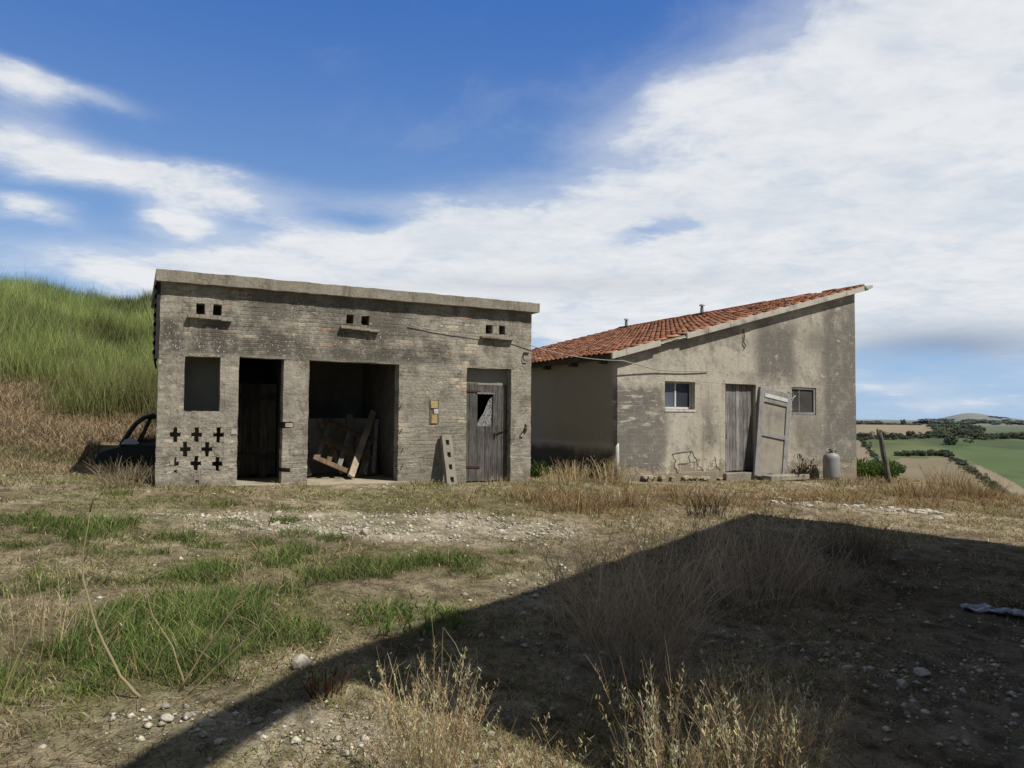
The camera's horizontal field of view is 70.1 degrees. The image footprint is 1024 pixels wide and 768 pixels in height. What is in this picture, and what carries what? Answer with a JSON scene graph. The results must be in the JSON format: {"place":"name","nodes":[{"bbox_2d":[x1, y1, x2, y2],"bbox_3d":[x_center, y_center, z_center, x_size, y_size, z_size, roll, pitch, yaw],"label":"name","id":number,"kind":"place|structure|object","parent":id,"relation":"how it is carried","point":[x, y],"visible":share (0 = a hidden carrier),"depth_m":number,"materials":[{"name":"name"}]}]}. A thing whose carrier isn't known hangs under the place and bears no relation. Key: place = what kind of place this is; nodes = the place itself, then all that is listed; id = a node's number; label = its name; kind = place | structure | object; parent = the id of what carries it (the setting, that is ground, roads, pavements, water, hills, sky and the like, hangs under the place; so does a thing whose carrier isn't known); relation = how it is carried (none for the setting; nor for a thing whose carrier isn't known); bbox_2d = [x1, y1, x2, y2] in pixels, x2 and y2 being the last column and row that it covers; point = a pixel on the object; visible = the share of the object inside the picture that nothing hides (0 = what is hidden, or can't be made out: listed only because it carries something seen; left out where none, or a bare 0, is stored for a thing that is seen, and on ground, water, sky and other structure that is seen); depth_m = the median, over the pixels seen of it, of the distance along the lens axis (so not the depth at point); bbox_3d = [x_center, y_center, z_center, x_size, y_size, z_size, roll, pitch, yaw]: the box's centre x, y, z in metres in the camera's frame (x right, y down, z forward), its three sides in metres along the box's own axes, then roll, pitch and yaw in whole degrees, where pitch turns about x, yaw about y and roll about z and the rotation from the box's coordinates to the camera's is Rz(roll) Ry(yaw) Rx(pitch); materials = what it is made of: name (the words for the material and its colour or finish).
{"place":"outdoors","nodes":[
{"label":"outdoors","id":0,"kind":"place"},
{"bbox_2d":[0,376,1023,767],"bbox_3d":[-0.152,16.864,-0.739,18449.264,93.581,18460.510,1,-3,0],"label":"ground","id":1,"kind":"structure","parent":0,"point":[994,460],"depth_m":5.32,"materials":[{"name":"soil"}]},
{"bbox_2d":[0,630,54,720],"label":"dry grass clump","id":2,"kind":"object","parent":1,"relation":"on","point":[15,678],"visible":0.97,"depth_m":3.54,"materials":[{"name":"plant"}]},
{"bbox_2d":[0,367,156,476],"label":"dead scrub","id":3,"kind":"object","parent":1,"relation":"on","point":[16,425],"visible":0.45,"depth_m":15.52,"materials":[{"name":"plant"}]},
{"bbox_2d":[0,556,157,674],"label":"dry grass clump","id":4,"kind":"object","parent":1,"relation":"on","point":[43,616],"visible":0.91,"depth_m":4.33,"materials":[{"name":"plant"}]},
{"bbox_2d":[0,261,158,432],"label":"tall grass","id":5,"kind":"structure","parent":1,"relation":"on","point":[93,351],"depth_m":20.01,"materials":[{"name":"plant"}]},
{"bbox_2d":[64,513,117,525],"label":"grass tuft","id":6,"kind":"object","parent":1,"relation":"on","point":[87,518],"visible":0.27,"depth_m":8.27,"materials":[{"name":"plant"}]},
{"bbox_2d":[82,495,142,698],"bbox_3d":[-2.052,1.081,3.732,0.380,1.024,0.088,0,-3,19],"label":"dead stalk","id":7,"kind":"object","parent":1,"relation":"on","point":[130,687],"visible":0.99,"depth_m":3.74,"materials":[{"name":"plant"}]},
{"bbox_2d":[98,486,134,495],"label":"grass tuft","id":8,"kind":"object","parent":1,"relation":"on","point":[115,493],"visible":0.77,"depth_m":10.30,"materials":[{"name":"plant"}]},
{"bbox_2d":[95,413,156,467],"bbox_3d":[-7.289,1.363,15.646,2.880,1.487,1.488,2,-3,-27],"label":"wrecked car","id":9,"kind":"object","parent":1,"relation":"on","point":[135,451],"visible":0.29,"depth_m":14.77,"materials":[{"name":"paint"}]},
{"bbox_2d":[82,455,179,489],"bbox_3d":[-5.859,1.327,11.113,1.202,0.546,1.488,-1,-3,39],"label":"dead brush","id":10,"kind":"object","parent":1,"relation":"on","point":[109,474],"visible":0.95,"depth_m":11.05,"materials":[{"name":"plant"}]},
{"bbox_2d":[143,561,185,689],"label":"dead stalk","id":11,"kind":"object","parent":1,"relation":"on","point":[179,668],"visible":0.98,"depth_m":3.87,"materials":[{"name":"plant"}]},
{"bbox_2d":[160,713,173,722],"bbox_3d":[-1.634,1.579,3.454,0.062,0.035,0.076,1,-3,-21],"label":"stone","id":12,"kind":"object","parent":1,"relation":"on","point":[167,717],"visible":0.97,"depth_m":3.44,"materials":[{"name":"stone"}]},
{"bbox_2d":[172,480,223,490],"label":"dry grass clump","id":13,"kind":"object","parent":1,"relation":"on","point":[197,485],"visible":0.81,"depth_m":11.32,"materials":[{"name":"plant"}]},
{"bbox_2d":[197,718,215,725],"bbox_3d":[-1.439,1.591,3.434,0.076,0.044,0.060,-1,-3,33],"label":"stone","id":14,"kind":"object","parent":1,"relation":"on","point":[207,722],"visible":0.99,"depth_m":3.42,"materials":[{"name":"stone"}]},
{"bbox_2d":[201,514,252,530],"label":"grass tuft","id":15,"kind":"object","parent":1,"relation":"on","point":[235,519],"visible":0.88,"depth_m":8.42,"materials":[{"name":"plant"}]},
{"bbox_2d":[178,509,279,692],"bbox_3d":[-1.489,1.131,3.863,0.494,0.962,0.162,1,-3,-3],"label":"dead stalk","id":16,"kind":"object","parent":1,"relation":"on","point":[211,640],"visible":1,"depth_m":3.85,"materials":[{"name":"plant"}]},
{"bbox_2d":[188,565,291,694],"bbox_3d":[-1.416,1.277,3.801,0.505,0.670,0.135,1,-3,-13],"label":"dead stalk","id":17,"kind":"object","parent":1,"relation":"on","point":[205,677],"visible":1,"depth_m":3.81,"materials":[{"name":"plant"}]},
{"bbox_2d":[266,513,304,523],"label":"grass tuft","id":18,"kind":"object","parent":1,"relation":"on","point":[276,518],"visible":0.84,"depth_m":8.87,"materials":[{"name":"plant"}]},
{"bbox_2d":[273,479,318,488],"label":"dry grass clump","id":19,"kind":"object","parent":1,"relation":"on","point":[295,483],"visible":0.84,"depth_m":12.07,"materials":[{"name":"plant"}]},
{"bbox_2d":[276,523,323,538],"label":"grass tuft","id":20,"kind":"object","parent":1,"relation":"on","point":[294,533],"visible":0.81,"depth_m":8.07,"materials":[{"name":"plant"}]},
{"bbox_2d":[293,654,311,670],"bbox_3d":[-1.234,1.633,4.283,0.109,0.101,0.128,1,4,9],"label":"stone","id":21,"kind":"object","parent":1,"relation":"on","point":[301,661],"visible":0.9,"depth_m":4.24,"materials":[{"name":"stone"}]},
{"bbox_2d":[0,493,626,706],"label":"green grass","id":22,"kind":"structure","parent":1,"relation":"on","point":[191,610],"depth_m":5.02,"materials":[{"name":"plant"}]},
{"bbox_2d":[297,660,357,700],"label":"dead weed","id":23,"kind":"object","parent":1,"relation":"on","point":[315,687],"visible":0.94,"depth_m":3.86,"materials":[{"name":"plant"}]},
{"bbox_2d":[308,528,349,542],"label":"grass tuft","id":24,"kind":"object","parent":1,"relation":"on","point":[334,537],"visible":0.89,"depth_m":7.93,"materials":[{"name":"plant"}]},
{"bbox_2d":[151,269,539,486],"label":"brick shed","id":25,"kind":"structure","parent":1,"relation":"on","point":[257,378],"depth_m":13.27,"materials":[{"name":"concrete"}]},
{"bbox_2d":[236,383,277,477],"bbox_3d":[-4.757,0.846,13.301,0.910,1.710,0.060,2,-3,-27],"label":"inner plank door","id":26,"kind":"structure","parent":25,"relation":"in","point":[254,436],"depth_m":13.34,"materials":[{"name":"wood"}]},
{"bbox_2d":[307,463,311,475],"bbox_3d":[-4.102,1.274,14.019,0.128,0.942,0.981,3,-3,-41],"label":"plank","id":27,"kind":"object","parent":25,"relation":"on","point":[309,472],"visible":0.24,"depth_m":13.68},
{"bbox_2d":[316,418,344,474],"bbox_3d":[-3.581,1.219,14.407,0.916,1.093,0.107,-2,-3,42],"label":"plank","id":28,"kind":"object","parent":25,"relation":"on","point":[322,427],"visible":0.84,"depth_m":14.47,"materials":[{"name":"brown wood"}]},
{"bbox_2d":[313,417,373,477],"bbox_3d":[-3.212,1.237,14.020,1.035,1.059,0.053,27,-48,-20],"label":"wooden pallet","id":29,"kind":"object","parent":25,"relation":"on","point":[344,448],"visible":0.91,"depth_m":13.98,"materials":[{"name":"brown wood"}]},
{"bbox_2d":[345,413,352,467],"bbox_3d":[-3.271,1.184,14.656,0.143,1.184,0.750,1,-3,-13],"label":"plank","id":30,"kind":"object","parent":25,"relation":"on","point":[349,423],"visible":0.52,"depth_m":14.68,"materials":[{"name":"wood"}]},
{"bbox_2d":[347,410,375,477],"bbox_3d":[-2.892,1.130,14.128,0.129,1.279,1.422,0,-3,6],"label":"plank","id":31,"kind":"object","parent":25,"relation":"on","point":[361,446],"visible":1,"depth_m":14.04,"materials":[{"name":"brown wood"}]},
{"bbox_2d":[362,422,373,475],"bbox_3d":[-2.841,1.256,14.448,0.101,1.049,1.041,1,-3,-3],"label":"plank","id":32,"kind":"object","parent":25,"relation":"on","point":[365,470],"visible":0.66,"depth_m":14.13,"materials":[{"name":"wood"}]},
{"bbox_2d":[359,455,377,475],"bbox_3d":[-2.828,1.598,14.348,0.374,0.430,0.055,2,-21,-27],"label":"board","id":33,"kind":"object","parent":25,"relation":"on","point":[369,469],"visible":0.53,"depth_m":14.34,"materials":[{"name":"brown wood"}]},
{"bbox_2d":[371,419,378,473],"bbox_3d":[-2.730,1.232,14.535,0.093,1.078,0.663,1,-3,-6],"label":"plank","id":34,"kind":"object","parent":25,"relation":"on","point":[374,446],"visible":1,"depth_m":14.49,"materials":[{"name":"wood"}]},
{"bbox_2d":[466,383,507,481],"bbox_3d":[-0.520,0.937,14.226,0.957,1.895,0.126,2,-3,-27],"label":"plank door","id":35,"kind":"structure","parent":25,"relation":"in","point":[485,439],"depth_m":14.23,"materials":[{"name":"wood"}]},
{"bbox_2d":[410,325,707,371],"bbox_3d":[1.290,-0.672,14.780,6.990,0.653,0.295,2,-3,-25],"label":"electric cable","id":36,"kind":"object","parent":25,"relation":"attached to","point":[574,356],"visible":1,"depth_m":14.86,"materials":[{"name":"rubber"}]},
{"bbox_2d":[359,528,367,535],"bbox_3d":[-1.685,1.696,8.347,0.110,0.101,0.164,-8,-1,-37],"label":"stone","id":37,"kind":"object","parent":1,"relation":"on","point":[363,531],"visible":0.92,"depth_m":8.29,"materials":[{"name":"stone"}]},
{"bbox_2d":[341,589,468,640],"bbox_3d":[-0.765,1.641,5.223,0.796,0.188,1.004,2,-3,-27],"label":"green weed","id":38,"kind":"object","parent":1,"relation":"on","point":[426,607],"visible":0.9,"depth_m":5.14,"materials":[{"name":"plant"}]},
{"bbox_2d":[402,477,440,486],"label":"dry grass clump","id":39,"kind":"object","parent":1,"relation":"on","point":[421,481],"visible":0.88,"depth_m":13.04,"materials":[{"name":"plant"}]},
{"bbox_2d":[359,607,502,767],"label":"dry grass clump","id":40,"kind":"object","parent":1,"relation":"on","point":[424,750],"visible":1,"depth_m":2.93,"materials":[{"name":"plant"}]},
{"bbox_2d":[439,435,457,484],"bbox_3d":[-1.166,1.427,13.414,0.211,1.002,0.103,4,-23,-31],"label":"hollow block","id":41,"kind":"object","parent":1,"relation":"on","point":[448,460],"depth_m":13.38,"materials":[{"name":"concrete"}]},
{"bbox_2d":[483,476,519,483],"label":"dry grass clump","id":42,"kind":"object","parent":1,"relation":"on","point":[499,479],"visible":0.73,"depth_m":13.94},
{"bbox_2d":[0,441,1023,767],"bbox_3d":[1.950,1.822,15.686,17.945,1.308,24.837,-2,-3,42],"label":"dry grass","id":43,"kind":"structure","parent":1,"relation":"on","point":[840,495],"depth_m":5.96,"materials":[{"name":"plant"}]},
{"bbox_2d":[0,467,1023,767],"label":"gravel","id":44,"kind":"structure","parent":1,"relation":"on","point":[366,737],"depth_m":4.95,"materials":[{"name":"gravel"}]},
{"bbox_2d":[502,480,560,503],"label":"dead weed","id":45,"kind":"object","parent":1,"relation":"on","point":[527,490],"visible":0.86,"depth_m":11.63,"materials":[{"name":"plant"}]},
{"bbox_2d":[464,707,599,767],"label":"dry grass clump","id":46,"kind":"object","parent":1,"relation":"on","point":[518,759],"visible":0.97,"depth_m":2.96,"materials":[{"name":"plant"}]},
{"bbox_2d":[530,458,554,477],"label":"green weed","id":47,"kind":"object","parent":1,"relation":"on","point":[535,470],"visible":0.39,"depth_m":15.30,"materials":[{"name":"plant"}]},
{"bbox_2d":[531,464,590,486],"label":"dry grass clump","id":48,"kind":"object","parent":1,"relation":"on","point":[580,479],"visible":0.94,"depth_m":14.16,"materials":[{"name":"plant"}]},
{"bbox_2d":[550,455,599,481],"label":"dry grass clump","id":49,"kind":"object","parent":1,"relation":"on","point":[568,468],"visible":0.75,"depth_m":14.95,"materials":[{"name":"plant"}]},
{"bbox_2d":[537,486,617,514],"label":"dead weed","id":50,"kind":"object","parent":1,"relation":"on","point":[581,505],"visible":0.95,"depth_m":10.74,"materials":[{"name":"plant"}]},
{"bbox_2d":[580,453,647,485],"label":"dry grass clump","id":51,"kind":"object","parent":1,"relation":"on","point":[613,478],"visible":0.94,"depth_m":14.58,"materials":[{"name":"plant"}]},
{"bbox_2d":[591,483,666,509],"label":"dead weed","id":52,"kind":"object","parent":1,"relation":"on","point":[628,500],"visible":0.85,"depth_m":11.52,"materials":[{"name":"plant"}]},
{"bbox_2d":[506,500,804,690],"bbox_3d":[0.721,1.214,4.373,1.625,1.110,1.917,1,-3,0],"label":"dead bush","id":53,"kind":"object","parent":1,"relation":"on","point":[628,644],"visible":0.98,"depth_m":4.24,"materials":[{"name":"plant"}]},
{"bbox_2d":[585,635,762,767],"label":"dry grass clump","id":54,"kind":"object","parent":1,"relation":"on","point":[658,748],"visible":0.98,"depth_m":2.91,"materials":[{"name":"plant"}]},
{"bbox_2d":[651,479,721,500],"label":"dead weed","id":55,"kind":"object","parent":1,"relation":"on","point":[684,490],"visible":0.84,"depth_m":12.91,"materials":[{"name":"plant"}]},
{"bbox_2d":[530,284,872,481],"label":"tiled shed","id":56,"kind":"structure","parent":1,"relation":"on","point":[676,426],"depth_m":16.93,"materials":[{"name":"paint"}]},
{"bbox_2d":[665,381,694,411],"bbox_3d":[3.649,0.283,16.086,0.848,0.666,0.194,2,-3,-27],"label":"window","id":57,"kind":"structure","parent":56,"relation":"in","point":[677,394],"depth_m":16.16,"materials":[{"name":"white paint"}]},
{"bbox_2d":[725,384,752,470],"bbox_3d":[5.231,1.011,16.875,0.934,1.998,0.121,2,-3,-27],"label":"plank door","id":58,"kind":"structure","parent":56,"relation":"in","point":[738,398],"depth_m":16.91,"materials":[{"name":"wood"}]},
{"bbox_2d":[791,387,814,414],"bbox_3d":[7.091,0.421,17.825,0.849,0.668,0.060,2,-3,-27],"label":"window","id":59,"kind":"structure","parent":56,"relation":"in","point":[803,403],"depth_m":17.83,"materials":[{"name":"grey paint"}]},
{"bbox_2d":[677,486,736,517],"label":"dead weed","id":60,"kind":"object","parent":1,"relation":"on","point":[703,509],"visible":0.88,"depth_m":10.81,"materials":[{"name":"plant"}]},
{"bbox_2d":[656,643,857,767],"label":"dry grass clump","id":61,"kind":"object","parent":1,"relation":"on","point":[765,754],"visible":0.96,"depth_m":2.94,"materials":[{"name":"plant"}]},
{"bbox_2d":[657,483,902,611],"bbox_3d":[2.163,1.360,6.154,1.750,1.045,1.741,1,-3,0],"label":"dead bush","id":62,"kind":"object","parent":1,"relation":"on","point":[768,567],"visible":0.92,"depth_m":6.11,"materials":[{"name":"plant"}]},
{"bbox_2d":[759,473,809,480],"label":"concrete kerb","id":63,"kind":"structure","parent":1,"relation":"on","point":[785,477],"depth_m":16.82,"materials":[{"name":"concrete"}]},
{"bbox_2d":[753,387,791,476],"bbox_3d":[6.118,1.173,17.128,1.024,2.084,0.080,12,-11,-27],"label":"detached door","id":64,"kind":"structure","parent":63,"relation":"on","point":[772,433],"depth_m":17.12,"materials":[{"name":"grey paint"}]},
{"bbox_2d":[759,436,783,473],"bbox_3d":[6.053,1.664,17.058,0.760,0.828,0.012,12,-11,-27],"label":"door panel","id":65,"kind":"structure","parent":64,"relation":"in","point":[771,456],"depth_m":17.06,"materials":[{"name":"wood"}]},
{"bbox_2d":[762,402,785,434],"bbox_3d":[6.161,0.817,17.202,0.760,0.698,0.012,12,-11,-27],"label":"door panel","id":66,"kind":"structure","parent":64,"relation":"in","point":[773,415],"depth_m":17.20,"materials":[{"name":"wood"}]},
{"bbox_2d":[791,467,808,480],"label":"dead weed","id":67,"kind":"object","parent":1,"relation":"on","point":[799,472],"visible":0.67,"depth_m":17.09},
{"bbox_2d":[796,454,819,479],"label":"dead weed","id":68,"kind":"object","parent":1,"relation":"on","point":[806,468],"visible":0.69,"depth_m":17.39,"materials":[{"name":"plant"}]},
{"bbox_2d":[736,534,908,600],"bbox_3d":[2.629,1.622,6.594,1.440,0.612,1.470,2,-3,-22],"label":"dead bush","id":69,"kind":"object","parent":1,"relation":"on","point":[817,583],"visible":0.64,"depth_m":6.54,"materials":[{"name":"plant"}]},
{"bbox_2d":[823,449,839,480],"bbox_3d":[7.714,1.941,17.632,0.384,0.755,0.384,2,-3,-27],"label":"gas cylinder","id":70,"kind":"object","parent":1,"relation":"on","point":[831,464],"visible":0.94,"depth_m":17.48,"materials":[{"name":"grey metal"}]},
{"bbox_2d":[842,665,854,670],"bbox_3d":[2.134,1.812,4.645,0.107,0.043,0.050,3,-10,-20],"label":"stone","id":71,"kind":"object","parent":1,"relation":"on","point":[849,667],"visible":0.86,"depth_m":4.63,"materials":[{"name":"stone"}]},
{"bbox_2d":[793,512,912,565],"bbox_3d":[3.903,1.728,8.207,1.421,0.570,1.320,2,-3,-22],"label":"dead bush","id":72,"kind":"object","parent":1,"relation":"on","point":[865,548],"visible":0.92,"depth_m":8.17,"materials":[{"name":"plant"}]},
{"bbox_2d":[866,421,879,424],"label":"tree","id":73,"kind":"object","parent":1,"relation":"on","point":[876,422],"visible":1,"depth_m":1115.32,"materials":[{"name":"green plant"}]},
{"bbox_2d":[856,456,906,478],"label":"green weed","id":74,"kind":"object","parent":1,"relation":"on","point":[873,469],"visible":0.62,"depth_m":18.83,"materials":[{"name":"plant"}]},
{"bbox_2d":[876,429,892,483],"bbox_3d":[8.923,1.836,17.452,0.409,1.522,0.148,1,-3,0],"label":"wooden post","id":75,"kind":"object","parent":1,"relation":"on","point":[883,455],"visible":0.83,"depth_m":17.41,"materials":[{"name":"brown wood"}]},
{"bbox_2d":[884,432,902,439],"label":"tree","id":76,"kind":"object","parent":1,"relation":"on","point":[893,436],"visible":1,"depth_m":760.09,"materials":[{"name":"green plant"}]},
{"bbox_2d":[897,679,908,689],"bbox_3d":[2.340,1.803,4.381,0.070,0.071,0.082,5,-10,-16],"label":"stone","id":77,"kind":"object","parent":1,"relation":"on","point":[902,683],"visible":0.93,"depth_m":4.35,"materials":[{"name":"stone"}]},
{"bbox_2d":[893,451,912,455],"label":"tree","id":78,"kind":"object","parent":1,"relation":"on","point":[898,453],"visible":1,"depth_m":609.06,"materials":[{"name":"green plant"}]},
{"bbox_2d":[899,436,915,438],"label":"tree","id":79,"kind":"object","parent":1,"relation":"on","point":[905,437],"visible":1,"depth_m":759.90,"materials":[{"name":"green plant"}]},
{"bbox_2d":[906,431,912,436],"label":"tree","id":80,"kind":"object","parent":1,"relation":"on","point":[908,433],"visible":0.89,"depth_m":778.45,"materials":[{"name":"green plant"}]},
{"bbox_2d":[878,476,950,500],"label":"dead weed","id":81,"kind":"object","parent":1,"relation":"on","point":[903,490],"visible":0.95,"depth_m":14.89,"materials":[{"name":"plant"}]},
{"bbox_2d":[811,475,1023,511],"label":"edge scrub","id":82,"kind":"object","parent":1,"relation":"on","point":[849,482],"visible":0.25,"depth_m":16.18,"materials":[{"name":"plant"}]},
{"bbox_2d":[913,667,931,676],"bbox_3d":[2.601,1.829,4.634,0.091,0.049,0.128,-7,-7,-5],"label":"stone","id":83,"kind":"object","parent":1,"relation":"on","point":[921,672],"visible":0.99,"depth_m":4.61,"materials":[{"name":"stone"}]},
{"bbox_2d":[922,433,937,437],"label":"tree","id":84,"kind":"object","parent":1,"relation":"on","point":[926,435],"visible":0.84,"depth_m":768.65,"materials":[{"name":"green plant"}]},
{"bbox_2d":[916,419,944,423],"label":"tree","id":85,"kind":"object","parent":1,"relation":"on","point":[926,421],"visible":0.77,"depth_m":1320.21,"materials":[{"name":"green plant"}]},
{"bbox_2d":[938,432,952,437],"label":"tree","id":86,"kind":"object","parent":1,"relation":"on","point":[944,434],"visible":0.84,"depth_m":760.19,"materials":[{"name":"green plant"}]},
{"bbox_2d":[939,449,952,453],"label":"tree","id":87,"kind":"object","parent":1,"relation":"on","point":[948,451],"visible":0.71,"depth_m":600.54,"materials":[{"name":"green plant"}]},
{"bbox_2d":[918,463,981,488],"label":"dead weed","id":88,"kind":"object","parent":1,"relation":"on","point":[943,480],"visible":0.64,"depth_m":16.91,"materials":[{"name":"plant"}]},
{"bbox_2d":[943,434,974,444],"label":"tree","id":89,"kind":"object","parent":1,"relation":"on","point":[952,439],"visible":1,"depth_m":687.24,"materials":[{"name":"green plant"}]},
{"bbox_2d":[950,459,967,462],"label":"tree","id":90,"kind":"object","parent":1,"relation":"on","point":[963,460],"visible":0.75,"depth_m":552.73,"materials":[{"name":"green plant"}]},
{"bbox_2d":[953,431,966,435],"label":"tree","id":91,"kind":"object","parent":1,"relation":"on","point":[962,432],"visible":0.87,"depth_m":781.18,"materials":[{"name":"green plant"}]},
{"bbox_2d":[966,432,979,438],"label":"tree","id":92,"kind":"object","parent":1,"relation":"on","point":[974,434],"visible":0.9,"depth_m":763.63,"materials":[{"name":"green plant"}]},
{"bbox_2d":[931,471,1019,499],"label":"dead weed","id":93,"kind":"object","parent":1,"relation":"on","point":[959,492],"visible":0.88,"depth_m":15.26,"materials":[{"name":"plant"}]},
{"bbox_2d":[968,426,986,430],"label":"tree","id":94,"kind":"object","parent":1,"relation":"on","point":[977,427],"visible":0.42,"depth_m":865.15,"materials":[{"name":"green plant"}]},
{"bbox_2d":[975,419,984,423],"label":"tree","id":95,"kind":"object","parent":1,"relation":"on","point":[978,421],"visible":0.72,"depth_m":1636.18,"materials":[{"name":"green plant"}]},
{"bbox_2d":[959,603,1011,613],"bbox_3d":[4.002,1.896,6.170,0.375,0.053,0.214,-1,-3,26],"label":"flat sheet","id":96,"kind":"object","parent":1,"relation":"on","point":[981,608],"visible":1,"depth_m":6.15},
{"bbox_2d":[985,419,1000,423],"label":"tree","id":97,"kind":"object","parent":1,"relation":"on","point":[989,421],"visible":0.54,"depth_m":1616.56,"materials":[{"name":"green plant"}]},
{"bbox_2d":[998,432,1009,436],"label":"tree","id":98,"kind":"object","parent":1,"relation":"on","point":[1001,434],"visible":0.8,"depth_m":768.66,"materials":[{"name":"green plant"}]},
{"bbox_2d":[1001,421,1013,424],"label":"tree","id":99,"kind":"object","parent":1,"relation":"on","point":[1008,422],"visible":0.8,"depth_m":1338.69,"materials":[{"name":"green plant"}]},
{"bbox_2d":[1011,432,1018,438],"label":"tree","id":100,"kind":"object","parent":1,"relation":"on","point":[1014,434],"visible":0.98,"depth_m":772.23,"materials":[{"name":"green plant"}]},
{"bbox_2d":[1010,609,1023,616],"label":"flat sheet","id":101,"kind":"object","parent":1,"relation":"on","point":[1016,612],"visible":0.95,"depth_m":6.03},
{"bbox_2d":[1012,421,1023,424],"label":"tree","id":102,"kind":"object","parent":1,"relation":"on","point":[1019,422],"visible":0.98,"depth_m":1302.52,"materials":[{"name":"green plant"}]},
{"bbox_2d":[0,0,1023,419],"label":"sky","id":103,"kind":"structure","parent":0,"point":[598,164],"materials":[{"name":"blue"}]}
]}

